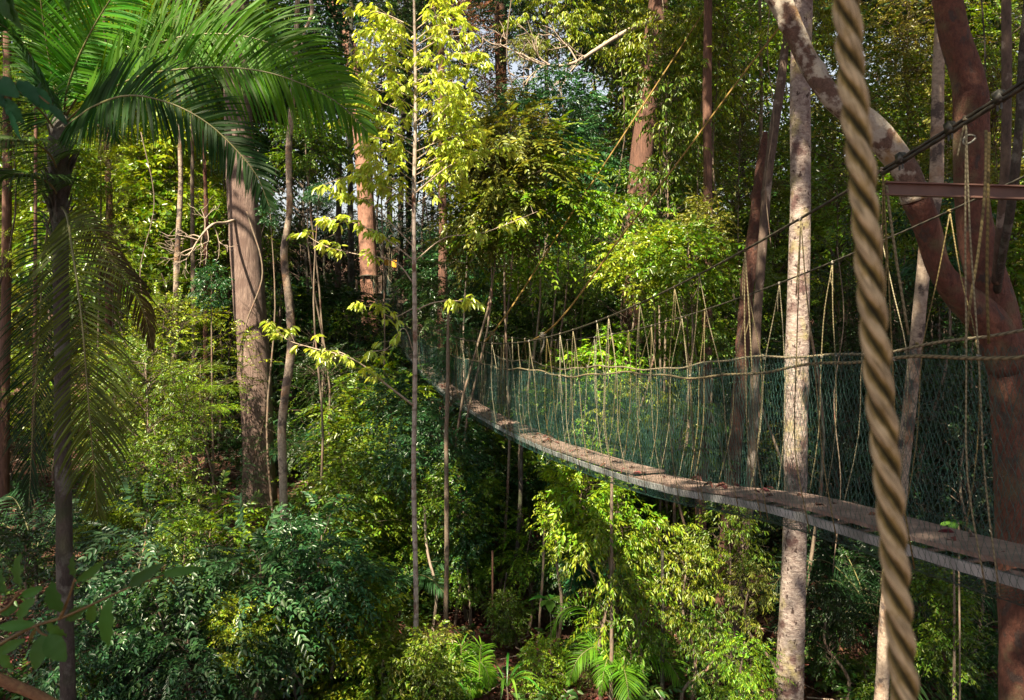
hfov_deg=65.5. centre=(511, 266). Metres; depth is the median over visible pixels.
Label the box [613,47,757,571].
leafy tree
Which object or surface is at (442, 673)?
leafy bush
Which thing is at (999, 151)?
forest tree
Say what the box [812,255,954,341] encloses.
forest tree
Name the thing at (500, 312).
leafy tree
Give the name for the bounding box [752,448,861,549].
forest tree
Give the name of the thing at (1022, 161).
forest tree
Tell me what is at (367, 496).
leafy tree
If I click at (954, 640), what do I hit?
slender stem
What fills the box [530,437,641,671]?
leafy tree
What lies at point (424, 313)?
forest tree
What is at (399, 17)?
leafy tree
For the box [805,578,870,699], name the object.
leafy tree
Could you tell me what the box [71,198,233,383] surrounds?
forest tree
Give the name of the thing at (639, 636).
leafy tree
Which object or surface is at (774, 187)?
forest tree
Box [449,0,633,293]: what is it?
forest tree
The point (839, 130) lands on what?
forest tree
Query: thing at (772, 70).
forest tree
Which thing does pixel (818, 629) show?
palm
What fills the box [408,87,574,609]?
leafy tree
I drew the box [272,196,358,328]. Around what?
forest tree
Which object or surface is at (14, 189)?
forest tree
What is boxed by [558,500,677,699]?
leafy tree
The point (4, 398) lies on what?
forest tree
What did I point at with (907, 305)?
forest tree
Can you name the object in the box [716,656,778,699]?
leafy bush
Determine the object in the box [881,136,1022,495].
leafy tree
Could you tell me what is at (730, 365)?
forest tree
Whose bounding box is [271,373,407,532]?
leafy tree
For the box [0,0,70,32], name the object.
leafy twig
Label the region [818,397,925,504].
forest tree
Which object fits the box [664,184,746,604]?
leafy tree
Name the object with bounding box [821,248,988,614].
leafy tree
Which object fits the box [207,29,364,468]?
forest tree
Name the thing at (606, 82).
forest tree
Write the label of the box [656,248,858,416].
forest tree
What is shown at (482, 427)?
forest tree
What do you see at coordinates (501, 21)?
slim tree
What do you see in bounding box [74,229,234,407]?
forest tree
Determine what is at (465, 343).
forest tree
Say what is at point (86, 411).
forest tree
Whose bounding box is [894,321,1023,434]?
forest tree
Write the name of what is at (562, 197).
leafy tree
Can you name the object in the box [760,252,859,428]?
forest tree
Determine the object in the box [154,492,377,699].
leafy bush
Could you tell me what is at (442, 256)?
slim tree
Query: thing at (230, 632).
leafy bush
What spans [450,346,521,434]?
forest tree
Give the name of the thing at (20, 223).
forest tree
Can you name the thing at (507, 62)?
liana
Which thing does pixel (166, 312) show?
forest tree
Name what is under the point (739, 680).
leafy tree
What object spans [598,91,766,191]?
forest tree
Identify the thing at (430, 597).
leafy bush
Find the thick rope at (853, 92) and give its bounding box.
[832,0,919,699]
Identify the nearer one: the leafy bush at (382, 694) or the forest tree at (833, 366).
the leafy bush at (382, 694)
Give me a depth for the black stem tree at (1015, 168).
7.64 m
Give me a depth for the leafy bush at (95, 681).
11.33 m
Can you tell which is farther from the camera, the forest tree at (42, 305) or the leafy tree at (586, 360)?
the forest tree at (42, 305)
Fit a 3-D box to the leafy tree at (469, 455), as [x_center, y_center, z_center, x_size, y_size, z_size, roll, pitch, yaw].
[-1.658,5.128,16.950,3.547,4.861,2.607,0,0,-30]
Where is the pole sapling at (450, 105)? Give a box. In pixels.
[258,0,543,699]
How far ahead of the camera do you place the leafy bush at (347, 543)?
12.55 m
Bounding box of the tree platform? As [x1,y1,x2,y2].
[355,276,420,380]
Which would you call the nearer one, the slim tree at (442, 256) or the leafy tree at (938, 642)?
the leafy tree at (938, 642)
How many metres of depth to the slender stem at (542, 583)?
14.98 m
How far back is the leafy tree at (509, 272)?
27.62 m
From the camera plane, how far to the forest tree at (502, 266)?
26.11 m
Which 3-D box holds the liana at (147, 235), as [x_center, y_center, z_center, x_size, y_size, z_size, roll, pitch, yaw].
[-9.165,0.287,20.000,0.376,7.309,0.027,0,0,0]
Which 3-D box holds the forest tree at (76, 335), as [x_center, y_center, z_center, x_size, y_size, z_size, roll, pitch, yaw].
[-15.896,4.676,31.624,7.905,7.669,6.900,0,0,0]
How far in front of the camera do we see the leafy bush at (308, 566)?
12.89 m
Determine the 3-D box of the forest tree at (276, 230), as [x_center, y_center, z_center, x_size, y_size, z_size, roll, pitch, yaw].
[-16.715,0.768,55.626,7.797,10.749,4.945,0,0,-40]
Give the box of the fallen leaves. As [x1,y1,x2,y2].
[419,360,1004,551]
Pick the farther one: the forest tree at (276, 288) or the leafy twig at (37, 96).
the forest tree at (276, 288)
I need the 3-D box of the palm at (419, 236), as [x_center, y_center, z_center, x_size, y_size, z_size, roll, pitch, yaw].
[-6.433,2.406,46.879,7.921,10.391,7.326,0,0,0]
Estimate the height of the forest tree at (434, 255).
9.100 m
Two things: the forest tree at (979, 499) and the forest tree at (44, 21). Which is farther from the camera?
the forest tree at (44, 21)
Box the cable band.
[359,274,379,280]
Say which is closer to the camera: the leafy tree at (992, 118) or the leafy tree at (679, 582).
the leafy tree at (679, 582)
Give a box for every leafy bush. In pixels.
[0,480,149,694]
[2,441,191,634]
[12,560,178,699]
[25,476,257,699]
[45,650,118,699]
[73,488,150,643]
[74,432,185,562]
[79,408,223,589]
[96,580,292,699]
[112,571,208,699]
[123,466,298,648]
[145,491,224,699]
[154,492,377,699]
[196,589,277,697]
[206,572,341,699]
[220,630,286,699]
[233,491,406,692]
[236,488,377,601]
[238,544,387,693]
[248,503,340,698]
[271,568,436,699]
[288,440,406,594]
[301,484,462,626]
[316,543,407,671]
[321,618,447,699]
[363,492,458,613]
[371,619,498,699]
[386,614,486,699]
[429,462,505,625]
[431,492,545,599]
[435,536,499,628]
[471,504,591,633]
[479,586,536,648]
[508,632,575,699]
[522,538,607,637]
[566,632,602,690]
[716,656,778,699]
[812,648,890,699]
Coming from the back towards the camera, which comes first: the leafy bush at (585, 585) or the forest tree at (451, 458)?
the forest tree at (451, 458)
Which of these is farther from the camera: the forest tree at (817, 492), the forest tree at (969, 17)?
the forest tree at (969, 17)
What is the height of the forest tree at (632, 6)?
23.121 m
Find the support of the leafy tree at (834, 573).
on the ground
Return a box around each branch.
[0,672,57,699]
[301,0,313,43]
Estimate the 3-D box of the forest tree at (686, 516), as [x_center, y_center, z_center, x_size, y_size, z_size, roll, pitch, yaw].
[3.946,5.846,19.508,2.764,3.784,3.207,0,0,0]
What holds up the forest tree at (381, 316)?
on the ground
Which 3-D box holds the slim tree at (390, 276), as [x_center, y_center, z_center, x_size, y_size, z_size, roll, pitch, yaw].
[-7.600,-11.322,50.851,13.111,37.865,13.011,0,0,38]
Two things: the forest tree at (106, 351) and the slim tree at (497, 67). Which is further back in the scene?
the slim tree at (497, 67)
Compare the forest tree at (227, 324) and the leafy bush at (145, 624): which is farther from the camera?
the forest tree at (227, 324)
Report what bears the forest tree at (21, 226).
on the ground
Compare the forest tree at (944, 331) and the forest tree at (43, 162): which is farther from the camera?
the forest tree at (43, 162)
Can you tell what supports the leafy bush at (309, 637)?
on the ground
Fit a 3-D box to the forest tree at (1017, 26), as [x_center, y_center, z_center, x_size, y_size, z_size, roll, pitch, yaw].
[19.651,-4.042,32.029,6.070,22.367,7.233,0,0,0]
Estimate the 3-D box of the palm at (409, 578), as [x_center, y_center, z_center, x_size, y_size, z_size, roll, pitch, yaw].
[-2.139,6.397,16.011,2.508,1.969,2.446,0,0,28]
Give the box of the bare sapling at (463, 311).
[445,177,467,422]
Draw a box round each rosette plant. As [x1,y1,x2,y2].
[529,594,569,662]
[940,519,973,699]
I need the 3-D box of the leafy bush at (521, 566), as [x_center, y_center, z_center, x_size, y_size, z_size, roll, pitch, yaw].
[0.418,6.226,15.993,2.544,2.994,2.228,0,0,0]
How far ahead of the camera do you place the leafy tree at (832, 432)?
15.63 m
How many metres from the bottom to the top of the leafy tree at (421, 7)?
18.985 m
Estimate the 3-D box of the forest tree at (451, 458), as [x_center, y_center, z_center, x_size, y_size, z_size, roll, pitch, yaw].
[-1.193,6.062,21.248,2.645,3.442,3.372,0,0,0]
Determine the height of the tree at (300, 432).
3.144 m
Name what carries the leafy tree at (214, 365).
on the ground
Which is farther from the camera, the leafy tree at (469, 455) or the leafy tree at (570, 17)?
the leafy tree at (570, 17)
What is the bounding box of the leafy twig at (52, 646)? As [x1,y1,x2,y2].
[0,552,206,670]
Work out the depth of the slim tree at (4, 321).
21.91 m
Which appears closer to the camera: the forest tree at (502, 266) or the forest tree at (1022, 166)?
the forest tree at (502, 266)
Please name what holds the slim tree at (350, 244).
on the ground
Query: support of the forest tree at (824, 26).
on the ground
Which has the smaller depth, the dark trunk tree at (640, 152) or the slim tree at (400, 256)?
the dark trunk tree at (640, 152)
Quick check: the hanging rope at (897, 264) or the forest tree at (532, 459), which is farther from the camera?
the forest tree at (532, 459)
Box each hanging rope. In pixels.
[885,185,909,334]
[963,130,987,347]
[985,132,990,343]
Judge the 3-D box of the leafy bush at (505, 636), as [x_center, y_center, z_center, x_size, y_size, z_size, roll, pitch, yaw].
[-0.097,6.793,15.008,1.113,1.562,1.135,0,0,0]
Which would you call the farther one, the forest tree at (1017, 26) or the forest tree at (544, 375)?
the forest tree at (1017, 26)
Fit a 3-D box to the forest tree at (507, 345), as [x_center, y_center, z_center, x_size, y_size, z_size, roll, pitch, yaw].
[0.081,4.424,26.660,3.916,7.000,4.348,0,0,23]
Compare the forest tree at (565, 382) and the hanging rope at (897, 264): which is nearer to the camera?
the hanging rope at (897, 264)
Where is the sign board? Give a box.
[384,246,396,266]
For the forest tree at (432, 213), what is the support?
on the ground
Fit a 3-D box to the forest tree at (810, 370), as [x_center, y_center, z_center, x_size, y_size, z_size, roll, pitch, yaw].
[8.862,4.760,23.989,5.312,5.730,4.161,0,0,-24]
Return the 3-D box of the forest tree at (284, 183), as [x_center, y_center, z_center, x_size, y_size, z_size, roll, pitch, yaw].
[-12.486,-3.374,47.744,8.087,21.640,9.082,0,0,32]
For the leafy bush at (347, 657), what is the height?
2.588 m
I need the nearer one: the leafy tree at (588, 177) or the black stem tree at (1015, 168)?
the black stem tree at (1015, 168)
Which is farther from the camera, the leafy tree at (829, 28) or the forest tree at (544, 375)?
the forest tree at (544, 375)
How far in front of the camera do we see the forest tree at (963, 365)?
25.04 m
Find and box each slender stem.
[423,507,437,629]
[443,308,449,636]
[491,550,493,649]
[494,572,506,649]
[510,445,522,631]
[537,506,545,643]
[609,476,613,699]
[660,550,664,699]
[713,505,730,671]
[952,570,955,699]
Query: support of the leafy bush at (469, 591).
on the ground
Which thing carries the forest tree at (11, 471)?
on the ground
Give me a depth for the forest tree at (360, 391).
22.28 m
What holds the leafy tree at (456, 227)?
on the ground
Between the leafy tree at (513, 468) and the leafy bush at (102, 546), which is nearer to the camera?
the leafy bush at (102, 546)
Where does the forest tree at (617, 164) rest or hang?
on the ground
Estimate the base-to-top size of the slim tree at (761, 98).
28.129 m
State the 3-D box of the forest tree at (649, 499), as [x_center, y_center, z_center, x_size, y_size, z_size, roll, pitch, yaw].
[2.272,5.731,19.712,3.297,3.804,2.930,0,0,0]
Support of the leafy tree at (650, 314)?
on the ground
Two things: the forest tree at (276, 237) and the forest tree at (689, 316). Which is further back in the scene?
the forest tree at (276, 237)
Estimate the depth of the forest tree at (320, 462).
24.33 m
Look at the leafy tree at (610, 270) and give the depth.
15.75 m
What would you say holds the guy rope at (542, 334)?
attached to the rope bridge
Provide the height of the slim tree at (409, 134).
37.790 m
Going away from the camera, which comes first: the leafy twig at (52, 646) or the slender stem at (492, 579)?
the leafy twig at (52, 646)
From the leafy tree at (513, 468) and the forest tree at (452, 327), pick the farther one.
the forest tree at (452, 327)
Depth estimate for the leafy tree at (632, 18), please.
27.02 m
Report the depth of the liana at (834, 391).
12.99 m
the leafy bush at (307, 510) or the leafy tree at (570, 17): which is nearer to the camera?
the leafy bush at (307, 510)
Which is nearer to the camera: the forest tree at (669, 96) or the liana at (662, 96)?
the liana at (662, 96)
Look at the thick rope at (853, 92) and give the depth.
0.82 m
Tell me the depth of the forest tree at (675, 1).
41.43 m
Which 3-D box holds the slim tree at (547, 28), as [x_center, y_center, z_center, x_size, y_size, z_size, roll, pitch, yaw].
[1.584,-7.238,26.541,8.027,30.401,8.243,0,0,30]
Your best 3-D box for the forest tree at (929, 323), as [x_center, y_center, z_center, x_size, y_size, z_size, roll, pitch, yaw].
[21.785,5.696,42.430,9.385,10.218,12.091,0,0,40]
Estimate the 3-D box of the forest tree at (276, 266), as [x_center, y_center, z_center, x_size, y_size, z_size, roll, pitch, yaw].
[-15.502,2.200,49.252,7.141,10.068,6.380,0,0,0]
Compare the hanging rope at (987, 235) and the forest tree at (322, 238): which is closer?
the hanging rope at (987, 235)
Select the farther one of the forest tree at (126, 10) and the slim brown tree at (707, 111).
the forest tree at (126, 10)
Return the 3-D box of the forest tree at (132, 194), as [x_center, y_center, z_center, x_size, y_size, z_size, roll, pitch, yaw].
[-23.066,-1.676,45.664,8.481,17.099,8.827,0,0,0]
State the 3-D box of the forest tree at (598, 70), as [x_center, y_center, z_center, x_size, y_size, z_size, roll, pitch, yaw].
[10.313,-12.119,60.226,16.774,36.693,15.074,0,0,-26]
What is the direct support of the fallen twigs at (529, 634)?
on the ground
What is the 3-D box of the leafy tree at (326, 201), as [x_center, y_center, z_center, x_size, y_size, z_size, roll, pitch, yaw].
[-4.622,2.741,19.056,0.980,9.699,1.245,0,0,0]
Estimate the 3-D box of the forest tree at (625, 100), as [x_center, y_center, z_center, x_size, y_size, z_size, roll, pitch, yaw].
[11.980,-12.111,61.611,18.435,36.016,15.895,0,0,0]
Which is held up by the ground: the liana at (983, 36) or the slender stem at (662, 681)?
the slender stem at (662, 681)
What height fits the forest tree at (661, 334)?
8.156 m
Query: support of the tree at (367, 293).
on the ground
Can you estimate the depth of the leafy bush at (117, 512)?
14.24 m
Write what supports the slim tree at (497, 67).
on the ground
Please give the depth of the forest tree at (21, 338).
49.88 m
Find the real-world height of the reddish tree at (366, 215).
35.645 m
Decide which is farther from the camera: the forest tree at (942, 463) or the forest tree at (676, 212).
the forest tree at (676, 212)
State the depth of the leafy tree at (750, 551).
12.71 m
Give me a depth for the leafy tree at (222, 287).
19.98 m
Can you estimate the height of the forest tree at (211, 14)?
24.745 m
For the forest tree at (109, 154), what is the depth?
22.73 m
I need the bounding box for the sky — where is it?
[0,0,1023,247]
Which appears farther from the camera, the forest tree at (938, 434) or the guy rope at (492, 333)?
the forest tree at (938, 434)
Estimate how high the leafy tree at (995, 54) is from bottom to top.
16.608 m
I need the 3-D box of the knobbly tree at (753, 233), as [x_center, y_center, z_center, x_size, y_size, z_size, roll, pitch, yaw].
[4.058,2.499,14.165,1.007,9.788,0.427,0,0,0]
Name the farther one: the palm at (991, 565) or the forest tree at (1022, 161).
the forest tree at (1022, 161)
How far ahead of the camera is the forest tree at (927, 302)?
43.84 m
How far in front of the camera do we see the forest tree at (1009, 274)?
29.90 m
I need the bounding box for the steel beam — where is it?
[884,181,1023,199]
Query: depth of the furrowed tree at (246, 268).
23.61 m
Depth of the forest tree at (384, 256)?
51.08 m
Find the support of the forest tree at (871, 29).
on the ground
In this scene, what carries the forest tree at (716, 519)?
on the ground
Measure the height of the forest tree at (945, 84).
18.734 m
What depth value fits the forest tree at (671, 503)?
20.81 m
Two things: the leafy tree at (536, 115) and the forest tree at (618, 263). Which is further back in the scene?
the forest tree at (618, 263)
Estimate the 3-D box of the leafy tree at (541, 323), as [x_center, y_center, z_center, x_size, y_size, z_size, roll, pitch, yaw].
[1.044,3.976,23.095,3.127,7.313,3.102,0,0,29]
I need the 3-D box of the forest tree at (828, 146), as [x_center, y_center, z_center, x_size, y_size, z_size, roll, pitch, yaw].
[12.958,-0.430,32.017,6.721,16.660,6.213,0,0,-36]
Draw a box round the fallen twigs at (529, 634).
[0,459,995,699]
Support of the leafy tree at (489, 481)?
on the ground
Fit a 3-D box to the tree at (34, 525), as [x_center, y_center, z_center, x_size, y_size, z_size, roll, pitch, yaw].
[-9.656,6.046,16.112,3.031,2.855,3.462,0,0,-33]
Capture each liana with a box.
[140,133,154,421]
[244,211,266,462]
[506,0,516,269]
[659,0,666,198]
[765,8,773,245]
[832,247,843,572]
[981,0,985,73]
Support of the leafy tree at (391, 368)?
on the ground
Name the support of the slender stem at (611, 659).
on the ground
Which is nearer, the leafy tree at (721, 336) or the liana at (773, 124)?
the liana at (773, 124)
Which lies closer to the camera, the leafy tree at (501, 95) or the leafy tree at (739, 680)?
the leafy tree at (739, 680)
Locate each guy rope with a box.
[484,11,703,348]
[526,28,778,352]
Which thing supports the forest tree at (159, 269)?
on the ground
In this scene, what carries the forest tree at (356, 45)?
on the ground
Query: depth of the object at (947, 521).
9.99 m
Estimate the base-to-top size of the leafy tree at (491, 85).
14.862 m
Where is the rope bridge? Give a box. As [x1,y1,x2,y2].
[372,79,1023,606]
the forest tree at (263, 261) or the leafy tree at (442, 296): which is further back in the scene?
the forest tree at (263, 261)
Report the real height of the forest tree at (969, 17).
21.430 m
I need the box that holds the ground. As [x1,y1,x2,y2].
[0,224,997,699]
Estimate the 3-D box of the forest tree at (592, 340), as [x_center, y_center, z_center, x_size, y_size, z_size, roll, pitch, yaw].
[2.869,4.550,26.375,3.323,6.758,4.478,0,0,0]
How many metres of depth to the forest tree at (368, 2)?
58.25 m
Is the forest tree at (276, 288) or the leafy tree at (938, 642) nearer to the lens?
the leafy tree at (938, 642)
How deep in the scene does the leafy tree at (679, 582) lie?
12.53 m
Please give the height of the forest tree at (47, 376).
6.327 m
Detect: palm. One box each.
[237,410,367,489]
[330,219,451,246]
[339,537,465,622]
[388,547,498,597]
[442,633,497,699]
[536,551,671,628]
[544,587,687,699]
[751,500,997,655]
[805,582,997,699]
[866,547,996,636]
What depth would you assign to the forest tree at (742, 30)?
31.17 m
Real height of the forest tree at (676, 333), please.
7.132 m
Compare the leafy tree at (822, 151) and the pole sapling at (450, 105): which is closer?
the pole sapling at (450, 105)
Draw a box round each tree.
[0,0,108,380]
[0,0,109,133]
[0,0,379,699]
[0,13,97,118]
[0,18,11,524]
[0,38,207,320]
[0,51,165,190]
[0,62,51,285]
[0,102,171,436]
[0,119,41,211]
[0,146,230,440]
[0,166,80,298]
[0,184,48,306]
[0,212,46,296]
[0,256,48,342]
[0,387,19,419]
[0,484,111,620]
[1,135,119,212]
[1,330,145,503]
[10,343,103,458]
[10,350,92,435]
[10,404,79,515]
[11,243,91,353]
[12,147,221,273]
[12,291,217,449]
[24,308,202,381]
[26,274,90,353]
[29,422,204,536]
[31,9,37,544]
[38,101,176,344]
[40,328,214,475]
[46,59,260,287]
[47,0,214,383]
[49,205,174,503]
[67,94,154,480]
[69,0,199,431]
[69,115,262,306]
[70,283,103,323]
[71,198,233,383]
[71,365,165,525]
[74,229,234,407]
[78,280,282,518]
[80,136,149,479]
[86,318,215,588]
[90,272,228,522]
[96,171,328,461]
[102,7,113,489]
[107,0,221,357]
[126,269,272,406]
[126,319,291,446]
[128,152,295,270]
[131,364,250,556]
[133,235,346,416]
[134,402,274,518]
[137,0,335,224]
[141,12,337,455]
[141,268,400,410]
[144,0,358,236]
[145,0,284,332]
[153,342,251,543]
[156,0,277,511]
[157,0,301,374]
[166,193,293,375]
[168,0,182,523]
[184,129,285,295]
[187,258,234,548]
[190,0,196,482]
[199,331,353,478]
[200,1,210,484]
[201,228,300,339]
[202,128,398,404]
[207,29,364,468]
[240,330,398,497]
[254,45,354,272]
[254,200,284,512]
[260,0,374,496]
[260,206,305,282]
[261,206,396,334]
[263,99,355,517]
[265,223,347,307]
[266,271,409,410]
[266,276,396,386]
[270,0,409,397]
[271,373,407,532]
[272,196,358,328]
[272,333,409,466]
[274,326,467,483]
[275,0,416,229]
[277,0,299,598]
[277,268,434,391]
[278,213,384,292]
[287,396,387,503]
[293,178,338,527]
[302,358,443,484]
[304,346,451,513]
[309,282,411,403]
[315,0,450,380]
[316,268,395,329]
[319,117,447,368]
[323,206,397,276]
[327,2,381,406]
[331,182,473,390]
[334,9,341,433]
[337,361,440,524]
[342,212,427,373]
[346,0,521,345]
[346,246,434,366]
[347,0,356,412]
[355,390,470,528]
[356,0,520,400]
[356,394,518,598]
[363,395,555,534]
[363,443,440,599]
[367,261,558,399]
[368,46,486,373]
[372,0,486,403]
[380,274,479,374]
[382,203,448,333]
[383,0,552,434]
[385,147,460,345]
[386,0,393,380]
[387,229,520,429]
[388,235,500,448]
[390,208,543,294]
[392,301,511,405]
[395,1,407,385]
[399,312,546,463]
[405,3,412,382]
[405,352,517,454]
[406,451,510,620]
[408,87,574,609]
[416,0,511,219]
[418,276,501,367]
[419,76,610,614]
[420,91,553,608]
[420,316,495,522]
[421,438,602,583]
[427,433,503,528]
[428,110,639,606]
[432,0,585,261]
[432,0,625,281]
[433,298,559,431]
[434,395,566,514]
[434,429,543,592]
[437,5,448,507]
[447,62,598,326]
[447,200,555,330]
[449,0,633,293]
[449,222,585,356]
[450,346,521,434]
[453,274,549,364]
[453,300,541,455]
[454,242,545,364]
[461,62,535,326]
[468,76,534,513]
[472,0,563,89]
[475,0,667,507]
[477,363,591,524]
[488,241,626,420]
[490,0,613,300]
[492,1,498,456]
[493,330,600,469]
[494,0,508,328]
[494,245,611,403]
[495,280,590,513]
[496,59,618,463]
[500,34,550,504]
[504,109,641,512]
[511,154,625,326]
[516,282,652,395]
[516,336,604,425]
[519,341,663,612]
[522,130,678,258]
[525,456,600,674]
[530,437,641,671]
[531,2,715,151]
[531,423,663,523]
[533,218,608,293]
[534,237,619,379]
[535,0,669,152]
[535,74,630,258]
[540,267,663,363]
[542,395,662,505]
[543,433,661,560]
[544,0,548,315]
[545,198,682,579]
[550,125,685,308]
[552,0,766,185]
[552,197,698,526]
[554,0,682,188]
[554,321,651,616]
[557,90,605,400]
[557,306,614,482]
[558,7,714,119]
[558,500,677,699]
[560,371,695,628]
[565,0,756,397]
[574,0,648,323]
[574,472,667,680]
[575,335,658,424]
[577,61,737,228]
[579,216,715,620]
[580,516,732,681]
[581,0,730,90]
[587,166,738,559]
[587,205,684,360]
[588,287,679,393]
[592,284,699,383]
[594,335,764,506]
[595,181,732,267]
[596,560,696,696]
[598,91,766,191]
[601,401,748,643]
[602,0,747,196]
[603,295,735,402]
[607,0,748,560]
[607,0,829,147]
[608,101,715,244]
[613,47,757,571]
[613,212,754,629]
[616,221,780,509]
[619,68,767,184]
[619,427,721,554]
[622,0,780,133]
[629,298,762,602]
[632,392,698,519]
[637,324,696,465]
[643,534,732,699]
[644,0,789,320]
[654,6,769,474]
[654,410,813,550]
[655,0,818,310]
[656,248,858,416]
[662,379,747,517]
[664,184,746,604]
[669,601,751,699]
[671,65,789,429]
[672,255,786,543]
[676,394,779,519]
[677,109,846,417]
[680,501,781,698]
[681,138,814,388]
[681,323,770,473]
[692,327,854,449]
[694,0,712,579]
[698,631,795,699]
[699,113,845,284]
[701,160,855,404]
[702,168,886,437]
[714,388,871,532]
[717,0,835,155]
[720,556,779,699]
[721,35,788,684]
[721,54,843,220]
[722,337,939,612]
[725,132,767,657]
[728,330,865,475]
[734,0,949,469]
[740,0,895,57]
[742,236,783,469]
[743,454,931,662]
[748,216,960,526]
[750,0,883,594]
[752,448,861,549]
[755,0,762,552]
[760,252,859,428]
[764,0,1023,699]
[765,0,929,296]
[765,295,851,360]
[767,140,948,541]
[770,46,919,413]
[770,62,900,338]
[774,0,812,699]
[774,327,955,448]
[776,354,993,630]
[781,173,961,287]
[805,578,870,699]
[808,404,934,549]
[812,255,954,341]
[817,427,978,579]
[817,514,980,636]
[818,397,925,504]
[821,8,1023,415]
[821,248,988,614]
[824,0,1022,161]
[827,119,1017,370]
[831,0,1000,439]
[832,326,987,437]
[834,291,986,402]
[850,435,997,658]
[864,1,1016,423]
[864,26,994,114]
[864,360,993,673]
[864,379,991,519]
[867,420,981,526]
[874,21,944,699]
[875,59,1011,179]
[875,70,1023,207]
[877,88,1023,263]
[880,218,943,342]
[881,67,997,388]
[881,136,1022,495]
[881,170,996,633]
[884,3,1020,331]
[886,262,1023,420]
[888,224,952,344]
[889,173,1023,327]
[890,173,1023,322]
[893,349,989,466]
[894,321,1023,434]
[897,61,1023,448]
[906,0,1022,448]
[908,0,1022,178]
[908,546,997,699]
[923,399,993,557]
[923,421,961,514]
[933,252,1023,354]
[947,446,993,536]
[954,153,1023,263]
[991,0,1011,284]
[993,0,1023,293]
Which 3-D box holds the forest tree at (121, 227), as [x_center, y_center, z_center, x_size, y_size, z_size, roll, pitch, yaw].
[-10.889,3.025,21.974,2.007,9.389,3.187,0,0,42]
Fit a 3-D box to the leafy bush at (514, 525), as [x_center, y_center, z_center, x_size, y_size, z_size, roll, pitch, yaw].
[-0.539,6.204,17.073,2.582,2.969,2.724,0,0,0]
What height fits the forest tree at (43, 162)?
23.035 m
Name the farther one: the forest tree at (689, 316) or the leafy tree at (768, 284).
the forest tree at (689, 316)
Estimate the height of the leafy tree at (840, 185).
10.789 m
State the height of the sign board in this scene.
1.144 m
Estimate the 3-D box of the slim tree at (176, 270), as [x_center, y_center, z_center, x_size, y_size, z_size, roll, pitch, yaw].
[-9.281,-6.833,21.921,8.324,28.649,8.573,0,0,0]
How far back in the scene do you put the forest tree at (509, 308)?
26.96 m
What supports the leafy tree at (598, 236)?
on the ground
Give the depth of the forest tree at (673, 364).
22.71 m
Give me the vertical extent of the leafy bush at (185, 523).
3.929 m
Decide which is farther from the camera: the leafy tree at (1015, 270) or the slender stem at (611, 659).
the leafy tree at (1015, 270)
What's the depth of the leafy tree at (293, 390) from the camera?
27.59 m
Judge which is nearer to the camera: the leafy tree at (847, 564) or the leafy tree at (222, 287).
the leafy tree at (847, 564)
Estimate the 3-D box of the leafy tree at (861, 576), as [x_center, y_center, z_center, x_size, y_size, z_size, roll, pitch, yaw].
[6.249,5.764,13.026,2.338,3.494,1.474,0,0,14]
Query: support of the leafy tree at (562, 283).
on the ground
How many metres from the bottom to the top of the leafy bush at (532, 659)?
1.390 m
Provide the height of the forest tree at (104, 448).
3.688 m
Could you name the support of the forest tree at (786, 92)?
on the ground
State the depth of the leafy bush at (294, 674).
12.36 m
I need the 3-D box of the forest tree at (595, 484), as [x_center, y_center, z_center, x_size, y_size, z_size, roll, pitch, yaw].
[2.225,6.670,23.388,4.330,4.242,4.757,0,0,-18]
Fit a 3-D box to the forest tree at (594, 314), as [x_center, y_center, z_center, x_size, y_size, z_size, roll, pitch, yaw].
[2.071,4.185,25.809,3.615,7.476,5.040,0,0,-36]
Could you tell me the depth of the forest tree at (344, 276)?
50.73 m
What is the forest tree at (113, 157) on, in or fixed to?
on the ground
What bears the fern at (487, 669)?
on the ground
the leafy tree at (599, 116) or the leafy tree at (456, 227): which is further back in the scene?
the leafy tree at (599, 116)
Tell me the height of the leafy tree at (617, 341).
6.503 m
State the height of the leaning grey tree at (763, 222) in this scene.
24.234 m
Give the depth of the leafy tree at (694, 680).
12.26 m
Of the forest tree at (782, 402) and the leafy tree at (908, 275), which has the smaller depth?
the leafy tree at (908, 275)
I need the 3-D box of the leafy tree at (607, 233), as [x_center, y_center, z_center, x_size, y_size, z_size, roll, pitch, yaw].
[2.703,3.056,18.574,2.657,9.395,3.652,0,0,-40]
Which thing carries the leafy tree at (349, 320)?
on the ground
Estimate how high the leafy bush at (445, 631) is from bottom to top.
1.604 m
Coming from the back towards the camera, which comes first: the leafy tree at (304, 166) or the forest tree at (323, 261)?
the forest tree at (323, 261)
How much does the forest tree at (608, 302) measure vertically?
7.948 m
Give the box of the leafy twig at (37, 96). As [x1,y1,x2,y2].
[0,75,67,139]
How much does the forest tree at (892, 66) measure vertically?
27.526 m
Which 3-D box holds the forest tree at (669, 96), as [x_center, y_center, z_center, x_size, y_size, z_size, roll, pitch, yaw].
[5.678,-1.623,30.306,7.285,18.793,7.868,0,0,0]
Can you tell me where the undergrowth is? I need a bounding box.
[0,430,997,699]
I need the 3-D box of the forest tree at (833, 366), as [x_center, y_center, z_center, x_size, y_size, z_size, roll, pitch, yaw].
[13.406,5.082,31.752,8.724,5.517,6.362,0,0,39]
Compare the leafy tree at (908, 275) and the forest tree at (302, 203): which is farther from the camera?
the forest tree at (302, 203)
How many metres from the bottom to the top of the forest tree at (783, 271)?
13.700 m
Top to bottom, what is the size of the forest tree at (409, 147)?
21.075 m
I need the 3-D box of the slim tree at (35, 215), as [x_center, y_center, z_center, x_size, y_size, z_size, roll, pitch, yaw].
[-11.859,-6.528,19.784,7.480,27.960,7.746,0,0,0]
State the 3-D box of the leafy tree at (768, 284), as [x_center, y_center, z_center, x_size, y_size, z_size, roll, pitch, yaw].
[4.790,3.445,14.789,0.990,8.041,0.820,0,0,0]
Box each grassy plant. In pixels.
[422,666,474,699]
[471,652,554,699]

